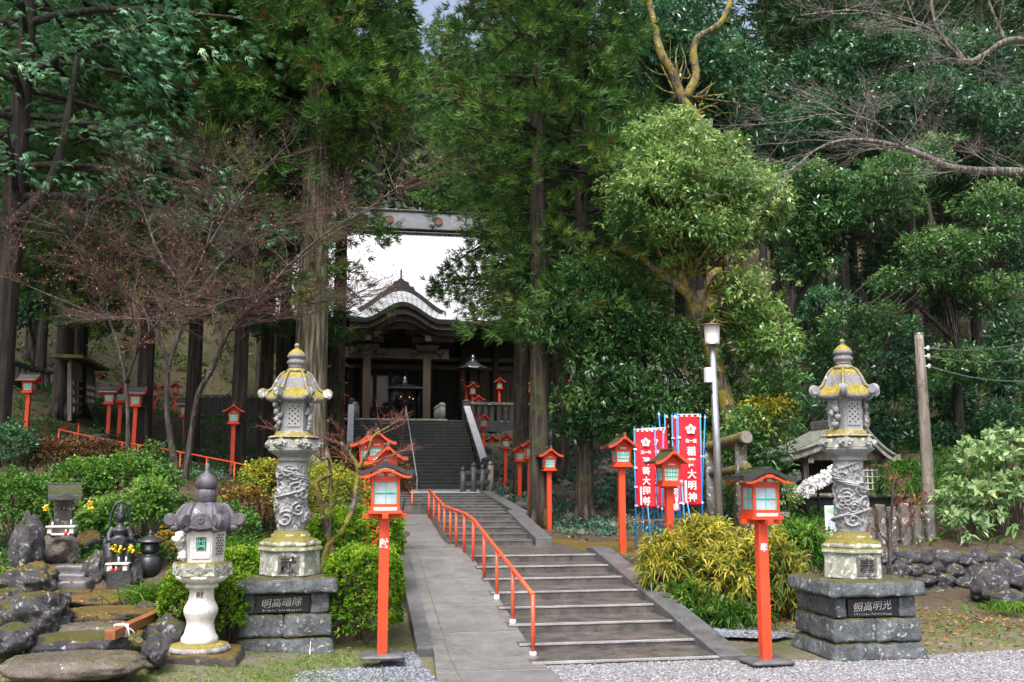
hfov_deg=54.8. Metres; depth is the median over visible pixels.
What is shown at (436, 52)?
cedar tree
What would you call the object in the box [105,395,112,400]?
window
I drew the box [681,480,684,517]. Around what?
pole
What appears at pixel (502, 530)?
stairs
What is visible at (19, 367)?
shrine
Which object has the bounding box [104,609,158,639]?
timber beam
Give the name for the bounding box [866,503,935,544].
stone fence
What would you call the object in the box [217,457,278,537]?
shrub
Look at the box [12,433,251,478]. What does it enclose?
ground cover
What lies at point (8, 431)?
shrub
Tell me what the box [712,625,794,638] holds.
loose gravel
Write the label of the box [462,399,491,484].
stone balustrade
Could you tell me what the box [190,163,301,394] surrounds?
cedar tree
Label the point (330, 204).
cedar tree
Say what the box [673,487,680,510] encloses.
banner
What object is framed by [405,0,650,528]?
cedar tree
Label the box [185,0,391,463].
cedar tree
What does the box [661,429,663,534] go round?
pole
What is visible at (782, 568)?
bamboo shrub
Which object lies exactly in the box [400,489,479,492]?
landing
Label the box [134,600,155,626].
rock
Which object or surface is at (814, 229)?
evergreen tree
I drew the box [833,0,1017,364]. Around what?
cedar tree
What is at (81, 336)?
cypress tree
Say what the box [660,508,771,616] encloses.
bamboo shrub
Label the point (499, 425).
stone fence
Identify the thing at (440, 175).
cedar tree
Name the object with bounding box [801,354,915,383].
overhead wire
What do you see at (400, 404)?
incense burner
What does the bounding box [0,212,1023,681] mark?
ground
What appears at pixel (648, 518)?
pole
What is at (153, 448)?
shrub
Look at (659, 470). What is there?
window
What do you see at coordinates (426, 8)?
sky
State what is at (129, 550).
flower vase
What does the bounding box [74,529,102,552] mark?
rock
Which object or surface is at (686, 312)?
cedar tree
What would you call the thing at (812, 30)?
cedar tree
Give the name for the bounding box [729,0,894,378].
cedar tree
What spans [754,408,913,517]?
shrine
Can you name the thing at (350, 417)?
stone balustrade
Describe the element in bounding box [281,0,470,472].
cedar tree
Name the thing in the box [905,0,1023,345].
cedar tree
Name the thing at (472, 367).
bronze lantern
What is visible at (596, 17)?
cedar tree
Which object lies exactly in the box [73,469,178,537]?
shrub
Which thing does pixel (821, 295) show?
evergreen tree
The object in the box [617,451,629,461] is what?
window
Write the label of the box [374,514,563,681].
ramp
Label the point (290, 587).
stone lantern
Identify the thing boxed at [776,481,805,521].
shrub
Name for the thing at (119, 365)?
undergrowth
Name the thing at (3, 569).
grass clump
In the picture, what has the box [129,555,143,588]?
rock
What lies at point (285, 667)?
grass
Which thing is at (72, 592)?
stepping stone
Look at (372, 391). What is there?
door
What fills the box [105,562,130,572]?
altar stand
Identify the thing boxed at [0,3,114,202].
cedar tree
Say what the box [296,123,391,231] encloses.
cedar tree
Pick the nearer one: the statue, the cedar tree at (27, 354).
the statue
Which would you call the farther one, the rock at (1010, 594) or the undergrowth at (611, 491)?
the undergrowth at (611, 491)
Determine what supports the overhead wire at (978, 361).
attached to the utility pole at (927, 468)
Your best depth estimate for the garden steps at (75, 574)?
13.66 m
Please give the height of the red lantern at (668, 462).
2.625 m
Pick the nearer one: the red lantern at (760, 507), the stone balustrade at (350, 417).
the red lantern at (760, 507)
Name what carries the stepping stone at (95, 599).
on the ground at (946, 600)
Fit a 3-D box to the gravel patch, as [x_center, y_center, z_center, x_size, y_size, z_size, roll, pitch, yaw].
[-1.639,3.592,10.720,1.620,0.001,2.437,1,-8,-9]
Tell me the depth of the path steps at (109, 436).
30.04 m
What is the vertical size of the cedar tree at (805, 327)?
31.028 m
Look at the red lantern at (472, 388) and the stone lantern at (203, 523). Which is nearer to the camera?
the stone lantern at (203, 523)
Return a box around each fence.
[201,395,274,424]
[460,461,493,491]
[471,402,573,431]
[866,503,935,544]
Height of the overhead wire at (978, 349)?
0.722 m
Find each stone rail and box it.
[352,401,359,417]
[434,402,445,418]
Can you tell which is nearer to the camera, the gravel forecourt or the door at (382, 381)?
the gravel forecourt
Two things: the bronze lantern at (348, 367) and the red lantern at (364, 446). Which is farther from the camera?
the bronze lantern at (348, 367)
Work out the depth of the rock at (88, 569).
13.87 m
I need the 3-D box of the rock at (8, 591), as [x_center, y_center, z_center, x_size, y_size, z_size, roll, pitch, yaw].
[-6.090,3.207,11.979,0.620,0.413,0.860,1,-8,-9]
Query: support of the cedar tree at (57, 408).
on the ground at (946, 600)
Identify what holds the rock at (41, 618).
on the ground at (946, 600)
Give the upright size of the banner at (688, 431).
3.071 m
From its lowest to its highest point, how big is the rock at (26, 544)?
1.033 m
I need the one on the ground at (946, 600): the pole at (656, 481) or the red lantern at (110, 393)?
the red lantern at (110, 393)
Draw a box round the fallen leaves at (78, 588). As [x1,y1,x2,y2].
[0,516,173,649]
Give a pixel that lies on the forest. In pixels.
(380, 176)
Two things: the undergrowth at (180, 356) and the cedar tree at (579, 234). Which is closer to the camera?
the cedar tree at (579, 234)
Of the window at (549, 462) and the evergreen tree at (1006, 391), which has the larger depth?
the evergreen tree at (1006, 391)
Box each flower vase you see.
[42,504,53,525]
[70,500,93,524]
[113,544,125,565]
[125,544,134,561]
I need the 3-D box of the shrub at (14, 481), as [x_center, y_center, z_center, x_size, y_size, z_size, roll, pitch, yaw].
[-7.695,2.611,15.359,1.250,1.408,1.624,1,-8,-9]
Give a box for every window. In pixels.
[23,383,31,389]
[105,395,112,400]
[117,394,124,399]
[131,397,139,402]
[229,414,237,420]
[370,448,382,459]
[374,482,396,503]
[503,441,508,445]
[517,453,523,458]
[545,459,554,466]
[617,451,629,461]
[657,468,662,480]
[664,468,678,479]
[743,488,752,509]
[756,488,776,509]
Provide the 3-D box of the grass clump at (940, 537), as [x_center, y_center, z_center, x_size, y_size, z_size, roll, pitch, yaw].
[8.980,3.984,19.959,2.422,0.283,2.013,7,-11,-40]
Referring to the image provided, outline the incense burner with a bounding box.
[387,376,422,418]
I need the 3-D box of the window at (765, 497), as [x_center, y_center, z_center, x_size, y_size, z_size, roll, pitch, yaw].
[2.895,1.799,11.269,0.263,0.268,0.017,2,-9,-12]
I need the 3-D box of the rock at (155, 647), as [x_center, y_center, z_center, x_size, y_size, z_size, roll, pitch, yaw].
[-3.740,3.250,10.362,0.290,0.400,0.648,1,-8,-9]
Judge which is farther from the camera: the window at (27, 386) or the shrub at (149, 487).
the window at (27, 386)
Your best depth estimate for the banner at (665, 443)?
19.70 m
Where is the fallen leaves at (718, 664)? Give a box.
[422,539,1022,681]
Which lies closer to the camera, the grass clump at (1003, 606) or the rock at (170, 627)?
the rock at (170, 627)
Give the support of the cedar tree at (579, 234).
on the ground at (946, 600)
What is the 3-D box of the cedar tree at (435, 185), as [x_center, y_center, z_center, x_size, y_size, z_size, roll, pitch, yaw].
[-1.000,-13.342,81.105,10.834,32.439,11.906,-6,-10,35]
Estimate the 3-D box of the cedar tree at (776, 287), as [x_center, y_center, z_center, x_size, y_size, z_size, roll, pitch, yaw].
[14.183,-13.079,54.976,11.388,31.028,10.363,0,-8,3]
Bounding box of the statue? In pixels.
[101,500,140,588]
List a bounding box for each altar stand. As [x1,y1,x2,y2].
[45,525,77,534]
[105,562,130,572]
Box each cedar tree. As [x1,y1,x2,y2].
[0,0,272,422]
[0,0,349,455]
[0,1,131,365]
[0,1,141,377]
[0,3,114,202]
[21,0,343,461]
[38,0,404,472]
[176,0,469,486]
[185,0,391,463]
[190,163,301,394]
[257,160,354,265]
[267,29,403,434]
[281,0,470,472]
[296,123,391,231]
[355,4,421,183]
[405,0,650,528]
[405,21,507,246]
[406,13,452,202]
[419,0,611,495]
[428,0,693,483]
[432,0,513,220]
[448,0,737,526]
[549,0,677,302]
[591,7,669,346]
[623,0,746,356]
[672,0,858,371]
[717,0,873,356]
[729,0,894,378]
[744,0,947,364]
[760,0,913,333]
[773,0,981,383]
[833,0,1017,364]
[849,0,1023,391]
[859,7,987,312]
[888,1,1021,309]
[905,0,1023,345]
[913,0,1023,378]
[939,0,1023,278]
[948,0,1023,319]
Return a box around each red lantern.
[15,372,43,430]
[98,385,122,433]
[116,384,124,437]
[124,386,148,448]
[153,384,161,410]
[169,381,182,411]
[174,397,184,440]
[222,402,245,473]
[350,431,370,542]
[357,427,396,567]
[357,461,414,660]
[366,442,407,592]
[460,377,467,398]
[465,381,479,401]
[470,394,484,420]
[476,413,491,449]
[485,434,496,441]
[492,377,505,401]
[496,432,512,486]
[509,443,525,498]
[517,438,529,511]
[535,446,563,529]
[601,432,641,552]
[643,446,693,592]
[724,467,795,666]
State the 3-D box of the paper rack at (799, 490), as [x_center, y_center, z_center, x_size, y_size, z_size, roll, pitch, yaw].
[7.345,4.401,25.524,0.758,1.376,0.293,1,-8,-9]
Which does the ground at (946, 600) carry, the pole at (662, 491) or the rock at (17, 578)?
the rock at (17, 578)
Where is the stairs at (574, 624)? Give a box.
[458,544,718,665]
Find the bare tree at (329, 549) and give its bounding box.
[254,399,423,605]
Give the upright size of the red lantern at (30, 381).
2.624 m
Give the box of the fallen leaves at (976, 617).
[0,387,1023,656]
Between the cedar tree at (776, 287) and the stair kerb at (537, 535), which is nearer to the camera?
the stair kerb at (537, 535)
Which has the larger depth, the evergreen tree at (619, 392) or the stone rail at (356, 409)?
the stone rail at (356, 409)
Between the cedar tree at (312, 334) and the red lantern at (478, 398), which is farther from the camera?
the red lantern at (478, 398)
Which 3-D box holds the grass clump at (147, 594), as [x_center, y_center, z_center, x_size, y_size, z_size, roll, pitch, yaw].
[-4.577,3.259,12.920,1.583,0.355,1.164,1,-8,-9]
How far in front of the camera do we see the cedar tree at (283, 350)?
36.36 m
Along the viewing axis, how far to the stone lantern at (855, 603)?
11.89 m
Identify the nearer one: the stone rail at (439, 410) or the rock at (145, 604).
the rock at (145, 604)
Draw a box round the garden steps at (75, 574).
[49,563,94,588]
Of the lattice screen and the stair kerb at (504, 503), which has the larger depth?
the lattice screen
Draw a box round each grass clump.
[0,566,12,577]
[91,576,179,604]
[225,533,272,546]
[225,536,257,547]
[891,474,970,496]
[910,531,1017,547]
[956,598,1023,614]
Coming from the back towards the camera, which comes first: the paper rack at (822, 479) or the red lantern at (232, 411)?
the red lantern at (232, 411)
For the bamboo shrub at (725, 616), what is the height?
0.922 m
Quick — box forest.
[26,0,1023,347]
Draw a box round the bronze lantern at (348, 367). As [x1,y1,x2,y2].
[328,362,354,418]
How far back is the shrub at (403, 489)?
18.33 m
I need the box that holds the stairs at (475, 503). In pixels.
[400,493,506,522]
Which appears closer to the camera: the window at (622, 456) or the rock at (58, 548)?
the rock at (58, 548)
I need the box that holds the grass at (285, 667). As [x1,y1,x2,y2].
[0,573,1023,681]
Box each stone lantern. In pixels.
[163,463,245,667]
[236,343,338,653]
[787,339,929,661]
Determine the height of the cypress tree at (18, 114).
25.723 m
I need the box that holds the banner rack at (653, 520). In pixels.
[630,518,690,550]
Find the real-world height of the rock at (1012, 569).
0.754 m
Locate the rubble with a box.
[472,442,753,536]
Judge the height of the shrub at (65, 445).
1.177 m
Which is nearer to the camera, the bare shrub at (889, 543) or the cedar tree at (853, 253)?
the bare shrub at (889, 543)
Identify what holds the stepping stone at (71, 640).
on the ground at (946, 600)
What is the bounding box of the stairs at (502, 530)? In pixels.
[434,515,532,545]
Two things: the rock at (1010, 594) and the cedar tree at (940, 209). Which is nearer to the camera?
the rock at (1010, 594)
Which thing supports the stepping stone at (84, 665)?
on the ground at (946, 600)
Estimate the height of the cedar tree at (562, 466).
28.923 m
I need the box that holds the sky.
[354,0,1023,208]
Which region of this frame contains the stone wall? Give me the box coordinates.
[881,546,1023,591]
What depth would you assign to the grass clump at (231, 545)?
14.05 m
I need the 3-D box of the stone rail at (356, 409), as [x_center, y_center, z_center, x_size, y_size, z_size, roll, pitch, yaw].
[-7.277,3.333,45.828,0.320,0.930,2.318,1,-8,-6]
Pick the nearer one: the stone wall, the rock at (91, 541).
the rock at (91, 541)
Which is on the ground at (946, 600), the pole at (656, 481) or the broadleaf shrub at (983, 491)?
the broadleaf shrub at (983, 491)
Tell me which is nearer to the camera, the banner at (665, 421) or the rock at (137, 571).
the rock at (137, 571)
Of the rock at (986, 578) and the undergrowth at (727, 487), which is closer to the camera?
the rock at (986, 578)
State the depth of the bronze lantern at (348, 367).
47.63 m
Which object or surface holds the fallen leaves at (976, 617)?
on the ground at (946, 600)
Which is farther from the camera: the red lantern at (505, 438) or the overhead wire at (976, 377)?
the red lantern at (505, 438)
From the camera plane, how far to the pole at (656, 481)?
19.07 m
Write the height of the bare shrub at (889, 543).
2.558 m
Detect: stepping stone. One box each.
[0,649,152,681]
[25,630,130,653]
[54,588,92,597]
[57,620,134,633]
[69,589,139,606]
[71,605,155,622]
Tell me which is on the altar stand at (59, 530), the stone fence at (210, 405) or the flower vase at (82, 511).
the flower vase at (82, 511)
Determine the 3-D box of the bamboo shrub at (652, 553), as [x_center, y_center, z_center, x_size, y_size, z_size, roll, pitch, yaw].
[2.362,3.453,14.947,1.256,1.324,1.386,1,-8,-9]
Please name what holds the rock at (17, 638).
on the ground at (946, 600)
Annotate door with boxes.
[359,369,374,417]
[374,369,389,417]
[390,369,405,417]
[405,370,420,418]
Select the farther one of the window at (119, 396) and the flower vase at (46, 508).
the window at (119, 396)
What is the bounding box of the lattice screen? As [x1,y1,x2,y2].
[52,354,109,420]
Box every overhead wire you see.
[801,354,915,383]
[929,343,1023,350]
[929,356,1023,361]
[930,366,1023,381]
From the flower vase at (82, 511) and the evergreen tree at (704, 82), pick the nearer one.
the flower vase at (82, 511)
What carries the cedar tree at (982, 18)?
on the ground at (946, 600)
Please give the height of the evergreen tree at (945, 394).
5.501 m
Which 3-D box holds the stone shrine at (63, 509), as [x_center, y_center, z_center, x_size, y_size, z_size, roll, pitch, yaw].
[-6.689,2.496,14.717,0.480,0.755,0.670,4,-9,-26]
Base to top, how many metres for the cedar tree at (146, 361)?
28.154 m
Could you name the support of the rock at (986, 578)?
on the ground at (946, 600)
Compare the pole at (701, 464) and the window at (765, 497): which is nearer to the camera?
the window at (765, 497)
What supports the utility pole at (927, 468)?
on the ground at (946, 600)
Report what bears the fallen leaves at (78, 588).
on the ground at (946, 600)
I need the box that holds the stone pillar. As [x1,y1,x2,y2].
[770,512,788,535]
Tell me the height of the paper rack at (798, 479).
1.550 m
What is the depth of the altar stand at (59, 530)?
14.25 m
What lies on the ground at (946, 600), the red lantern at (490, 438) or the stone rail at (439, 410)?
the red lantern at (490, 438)
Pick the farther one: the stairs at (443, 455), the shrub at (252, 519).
the stairs at (443, 455)
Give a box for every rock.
[0,564,56,591]
[0,587,28,600]
[0,590,74,636]
[0,621,36,656]
[7,510,45,567]
[27,561,59,579]
[44,532,82,563]
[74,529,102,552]
[80,549,102,583]
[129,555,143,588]
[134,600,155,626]
[141,631,170,669]
[142,612,185,643]
[969,561,1009,604]
[984,588,1023,609]
[993,555,1023,593]
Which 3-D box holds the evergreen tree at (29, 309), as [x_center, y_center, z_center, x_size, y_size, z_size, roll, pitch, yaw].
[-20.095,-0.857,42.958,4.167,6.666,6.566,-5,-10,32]
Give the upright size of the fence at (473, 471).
1.206 m
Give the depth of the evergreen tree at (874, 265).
45.15 m
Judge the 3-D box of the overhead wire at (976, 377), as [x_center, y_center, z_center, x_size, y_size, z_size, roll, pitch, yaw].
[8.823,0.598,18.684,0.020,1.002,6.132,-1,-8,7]
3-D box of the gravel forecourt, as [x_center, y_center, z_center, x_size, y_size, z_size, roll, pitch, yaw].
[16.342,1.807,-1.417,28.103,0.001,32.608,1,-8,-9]
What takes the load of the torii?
on the ground at (946, 600)
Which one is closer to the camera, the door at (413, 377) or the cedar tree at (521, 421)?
the cedar tree at (521, 421)
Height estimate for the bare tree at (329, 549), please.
3.244 m
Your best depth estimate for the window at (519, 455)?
32.12 m
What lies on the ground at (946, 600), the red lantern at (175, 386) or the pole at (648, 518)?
the red lantern at (175, 386)
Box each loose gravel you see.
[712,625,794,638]
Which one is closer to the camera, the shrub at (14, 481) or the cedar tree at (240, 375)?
the shrub at (14, 481)
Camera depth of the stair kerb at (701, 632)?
13.42 m
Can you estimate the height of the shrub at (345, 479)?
1.830 m
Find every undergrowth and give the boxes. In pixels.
[0,384,310,503]
[15,239,275,413]
[17,220,273,413]
[465,423,808,536]
[593,253,1023,526]
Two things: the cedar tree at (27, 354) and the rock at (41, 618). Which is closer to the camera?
the rock at (41, 618)
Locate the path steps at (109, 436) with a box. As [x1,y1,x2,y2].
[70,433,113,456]
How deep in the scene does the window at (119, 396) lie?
31.62 m
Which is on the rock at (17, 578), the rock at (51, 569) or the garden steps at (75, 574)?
the rock at (51, 569)
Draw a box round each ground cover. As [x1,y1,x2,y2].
[0,490,365,622]
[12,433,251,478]
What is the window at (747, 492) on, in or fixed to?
in the red lantern at (760, 507)
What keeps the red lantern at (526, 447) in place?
on the ground at (946, 600)
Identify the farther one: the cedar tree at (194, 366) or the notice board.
the cedar tree at (194, 366)
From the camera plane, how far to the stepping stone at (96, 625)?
11.13 m
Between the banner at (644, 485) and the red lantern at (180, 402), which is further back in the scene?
the red lantern at (180, 402)
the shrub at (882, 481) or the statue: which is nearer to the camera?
the statue
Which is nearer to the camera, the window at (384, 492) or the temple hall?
the window at (384, 492)
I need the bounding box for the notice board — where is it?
[824,506,836,536]
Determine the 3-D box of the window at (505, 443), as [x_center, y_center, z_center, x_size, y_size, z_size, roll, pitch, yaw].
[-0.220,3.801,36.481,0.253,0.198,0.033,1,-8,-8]
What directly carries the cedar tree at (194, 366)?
on the ground at (946, 600)
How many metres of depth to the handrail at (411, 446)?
40.41 m
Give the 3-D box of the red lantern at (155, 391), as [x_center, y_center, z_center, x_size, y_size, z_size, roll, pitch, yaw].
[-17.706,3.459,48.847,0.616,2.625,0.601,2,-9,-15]
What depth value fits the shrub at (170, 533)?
14.65 m
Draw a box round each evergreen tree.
[17,248,123,365]
[109,249,294,343]
[493,241,757,514]
[514,100,820,528]
[547,0,789,477]
[758,176,1023,477]
[761,130,969,468]
[762,12,1023,423]
[783,281,864,435]
[835,223,1023,390]
[859,314,947,449]
[899,333,1015,453]
[950,295,1023,444]
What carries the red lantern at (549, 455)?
on the ground at (946, 600)
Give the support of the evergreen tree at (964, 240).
on the ground at (946, 600)
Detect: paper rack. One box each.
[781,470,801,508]
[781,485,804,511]
[800,464,832,522]
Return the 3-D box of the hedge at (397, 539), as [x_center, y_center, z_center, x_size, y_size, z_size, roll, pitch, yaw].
[-2.279,3.097,14.433,1.506,1.501,1.453,1,-8,-9]
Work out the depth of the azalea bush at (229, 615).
11.72 m
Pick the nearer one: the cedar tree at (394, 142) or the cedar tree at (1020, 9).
the cedar tree at (1020, 9)
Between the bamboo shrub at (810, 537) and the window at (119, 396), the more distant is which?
the window at (119, 396)
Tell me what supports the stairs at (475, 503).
on the ground at (946, 600)
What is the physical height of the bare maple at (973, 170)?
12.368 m
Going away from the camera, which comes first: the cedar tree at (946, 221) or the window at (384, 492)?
the window at (384, 492)
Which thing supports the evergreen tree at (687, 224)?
on the ground at (946, 600)
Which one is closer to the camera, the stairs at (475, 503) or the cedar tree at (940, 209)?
the stairs at (475, 503)
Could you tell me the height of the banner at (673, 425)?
3.018 m
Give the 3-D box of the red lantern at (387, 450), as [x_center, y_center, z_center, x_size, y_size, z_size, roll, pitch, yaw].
[-1.978,2.931,15.376,0.630,2.684,0.615,2,-9,-12]
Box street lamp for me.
[699,321,723,548]
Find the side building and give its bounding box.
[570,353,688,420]
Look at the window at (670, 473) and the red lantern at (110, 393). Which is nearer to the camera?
the window at (670, 473)
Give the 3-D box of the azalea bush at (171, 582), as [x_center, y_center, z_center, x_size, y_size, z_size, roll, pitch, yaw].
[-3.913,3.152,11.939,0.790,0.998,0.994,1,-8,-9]
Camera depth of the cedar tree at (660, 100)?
67.34 m
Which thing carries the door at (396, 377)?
in the temple hall
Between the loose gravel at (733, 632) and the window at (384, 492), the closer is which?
the window at (384, 492)
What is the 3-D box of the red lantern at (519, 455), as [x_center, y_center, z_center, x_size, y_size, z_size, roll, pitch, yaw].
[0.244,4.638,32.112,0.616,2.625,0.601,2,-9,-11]
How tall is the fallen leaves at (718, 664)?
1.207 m
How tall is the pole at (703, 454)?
2.744 m
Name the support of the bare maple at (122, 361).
on the ground at (946, 600)
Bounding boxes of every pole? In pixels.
[641,507,644,539]
[647,504,650,540]
[654,426,658,534]
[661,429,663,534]
[676,415,678,522]
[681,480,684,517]
[699,413,702,516]
[701,415,705,513]
[914,332,936,523]
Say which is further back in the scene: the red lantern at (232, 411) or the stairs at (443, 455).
the stairs at (443, 455)
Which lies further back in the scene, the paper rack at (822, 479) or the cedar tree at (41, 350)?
the cedar tree at (41, 350)
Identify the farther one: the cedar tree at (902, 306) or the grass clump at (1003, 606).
the cedar tree at (902, 306)
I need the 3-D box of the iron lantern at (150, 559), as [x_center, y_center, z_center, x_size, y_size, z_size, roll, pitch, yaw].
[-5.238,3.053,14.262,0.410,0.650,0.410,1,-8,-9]
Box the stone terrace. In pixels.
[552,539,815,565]
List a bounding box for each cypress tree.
[0,0,297,467]
[0,0,330,419]
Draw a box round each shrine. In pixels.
[13,361,53,392]
[47,483,82,525]
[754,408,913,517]
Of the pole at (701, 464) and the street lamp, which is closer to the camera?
the pole at (701, 464)
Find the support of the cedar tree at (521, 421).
on the ground at (946, 600)
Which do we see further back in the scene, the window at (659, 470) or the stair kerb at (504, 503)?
the stair kerb at (504, 503)
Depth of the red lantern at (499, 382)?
49.45 m
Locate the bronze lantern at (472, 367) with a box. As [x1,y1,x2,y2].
[458,354,486,420]
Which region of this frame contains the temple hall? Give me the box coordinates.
[250,207,574,422]
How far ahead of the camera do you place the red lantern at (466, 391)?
48.84 m
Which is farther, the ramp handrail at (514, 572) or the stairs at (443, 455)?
the stairs at (443, 455)
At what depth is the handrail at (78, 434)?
25.94 m
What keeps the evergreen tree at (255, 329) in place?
on the ground at (946, 600)
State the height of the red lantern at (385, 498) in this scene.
2.199 m
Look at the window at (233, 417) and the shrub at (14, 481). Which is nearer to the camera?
the shrub at (14, 481)
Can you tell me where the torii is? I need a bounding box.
[702,430,752,536]
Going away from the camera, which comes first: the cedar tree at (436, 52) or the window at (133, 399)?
the window at (133, 399)
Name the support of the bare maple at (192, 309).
on the ground at (946, 600)
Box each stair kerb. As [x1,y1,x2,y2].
[479,491,526,514]
[507,510,551,544]
[586,546,746,660]
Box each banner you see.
[633,427,655,549]
[641,427,664,541]
[652,427,666,539]
[664,414,668,448]
[671,414,680,529]
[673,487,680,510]
[677,412,701,520]
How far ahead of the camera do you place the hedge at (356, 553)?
12.22 m
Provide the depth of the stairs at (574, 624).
13.68 m
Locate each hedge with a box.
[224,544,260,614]
[305,501,406,599]
[322,541,407,645]
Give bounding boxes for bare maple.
[0,103,491,482]
[0,209,251,477]
[686,0,1023,218]
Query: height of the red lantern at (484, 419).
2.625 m
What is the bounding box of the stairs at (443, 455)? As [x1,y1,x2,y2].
[353,420,478,488]
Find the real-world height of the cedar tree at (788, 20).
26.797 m
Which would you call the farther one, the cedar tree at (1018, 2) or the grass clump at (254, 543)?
the cedar tree at (1018, 2)
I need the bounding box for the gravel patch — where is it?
[305,652,432,681]
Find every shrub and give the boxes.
[0,416,44,501]
[0,464,56,551]
[15,434,127,476]
[31,444,175,510]
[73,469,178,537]
[133,435,189,509]
[139,525,179,561]
[216,496,263,544]
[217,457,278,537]
[237,457,277,531]
[270,457,370,562]
[336,436,419,543]
[627,526,708,598]
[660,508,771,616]
[661,576,780,630]
[713,524,812,620]
[768,509,834,573]
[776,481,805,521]
[867,460,931,574]
[870,445,985,511]
[923,419,1023,544]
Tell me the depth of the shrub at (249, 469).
17.46 m
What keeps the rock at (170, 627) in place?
on the ground at (946, 600)
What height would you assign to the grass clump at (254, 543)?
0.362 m
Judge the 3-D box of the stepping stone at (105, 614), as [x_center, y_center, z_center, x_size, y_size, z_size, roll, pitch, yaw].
[-4.966,3.395,12.260,1.180,0.152,1.024,1,-8,-9]
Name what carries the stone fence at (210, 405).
on the ground at (946, 600)
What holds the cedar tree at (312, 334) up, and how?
on the ground at (946, 600)
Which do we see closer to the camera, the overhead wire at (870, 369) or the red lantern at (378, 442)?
the red lantern at (378, 442)
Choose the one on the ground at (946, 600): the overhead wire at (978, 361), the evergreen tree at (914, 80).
the evergreen tree at (914, 80)
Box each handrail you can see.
[58,423,268,482]
[405,406,417,488]
[428,489,535,654]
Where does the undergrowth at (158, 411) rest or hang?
on the ground at (946, 600)
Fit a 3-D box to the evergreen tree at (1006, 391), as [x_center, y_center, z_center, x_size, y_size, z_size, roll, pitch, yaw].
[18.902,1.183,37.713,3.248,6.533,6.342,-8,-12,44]
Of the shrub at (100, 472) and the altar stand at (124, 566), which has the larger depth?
the shrub at (100, 472)
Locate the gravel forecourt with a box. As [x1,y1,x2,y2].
[547,650,1023,681]
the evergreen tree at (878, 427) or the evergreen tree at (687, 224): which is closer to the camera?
the evergreen tree at (687, 224)
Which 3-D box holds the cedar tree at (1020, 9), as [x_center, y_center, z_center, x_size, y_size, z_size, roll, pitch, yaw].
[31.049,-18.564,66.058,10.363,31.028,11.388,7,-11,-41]
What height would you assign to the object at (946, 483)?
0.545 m
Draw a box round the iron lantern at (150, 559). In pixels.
[136,529,164,575]
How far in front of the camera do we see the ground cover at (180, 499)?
15.86 m
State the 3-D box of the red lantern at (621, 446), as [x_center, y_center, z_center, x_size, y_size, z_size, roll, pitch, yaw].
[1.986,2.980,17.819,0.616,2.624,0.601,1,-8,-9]
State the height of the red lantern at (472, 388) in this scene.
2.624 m
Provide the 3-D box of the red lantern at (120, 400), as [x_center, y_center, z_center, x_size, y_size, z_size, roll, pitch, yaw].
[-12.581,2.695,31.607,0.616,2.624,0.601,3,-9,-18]
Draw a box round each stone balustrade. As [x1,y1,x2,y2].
[346,397,354,469]
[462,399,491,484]
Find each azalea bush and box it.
[155,566,220,622]
[214,566,255,643]

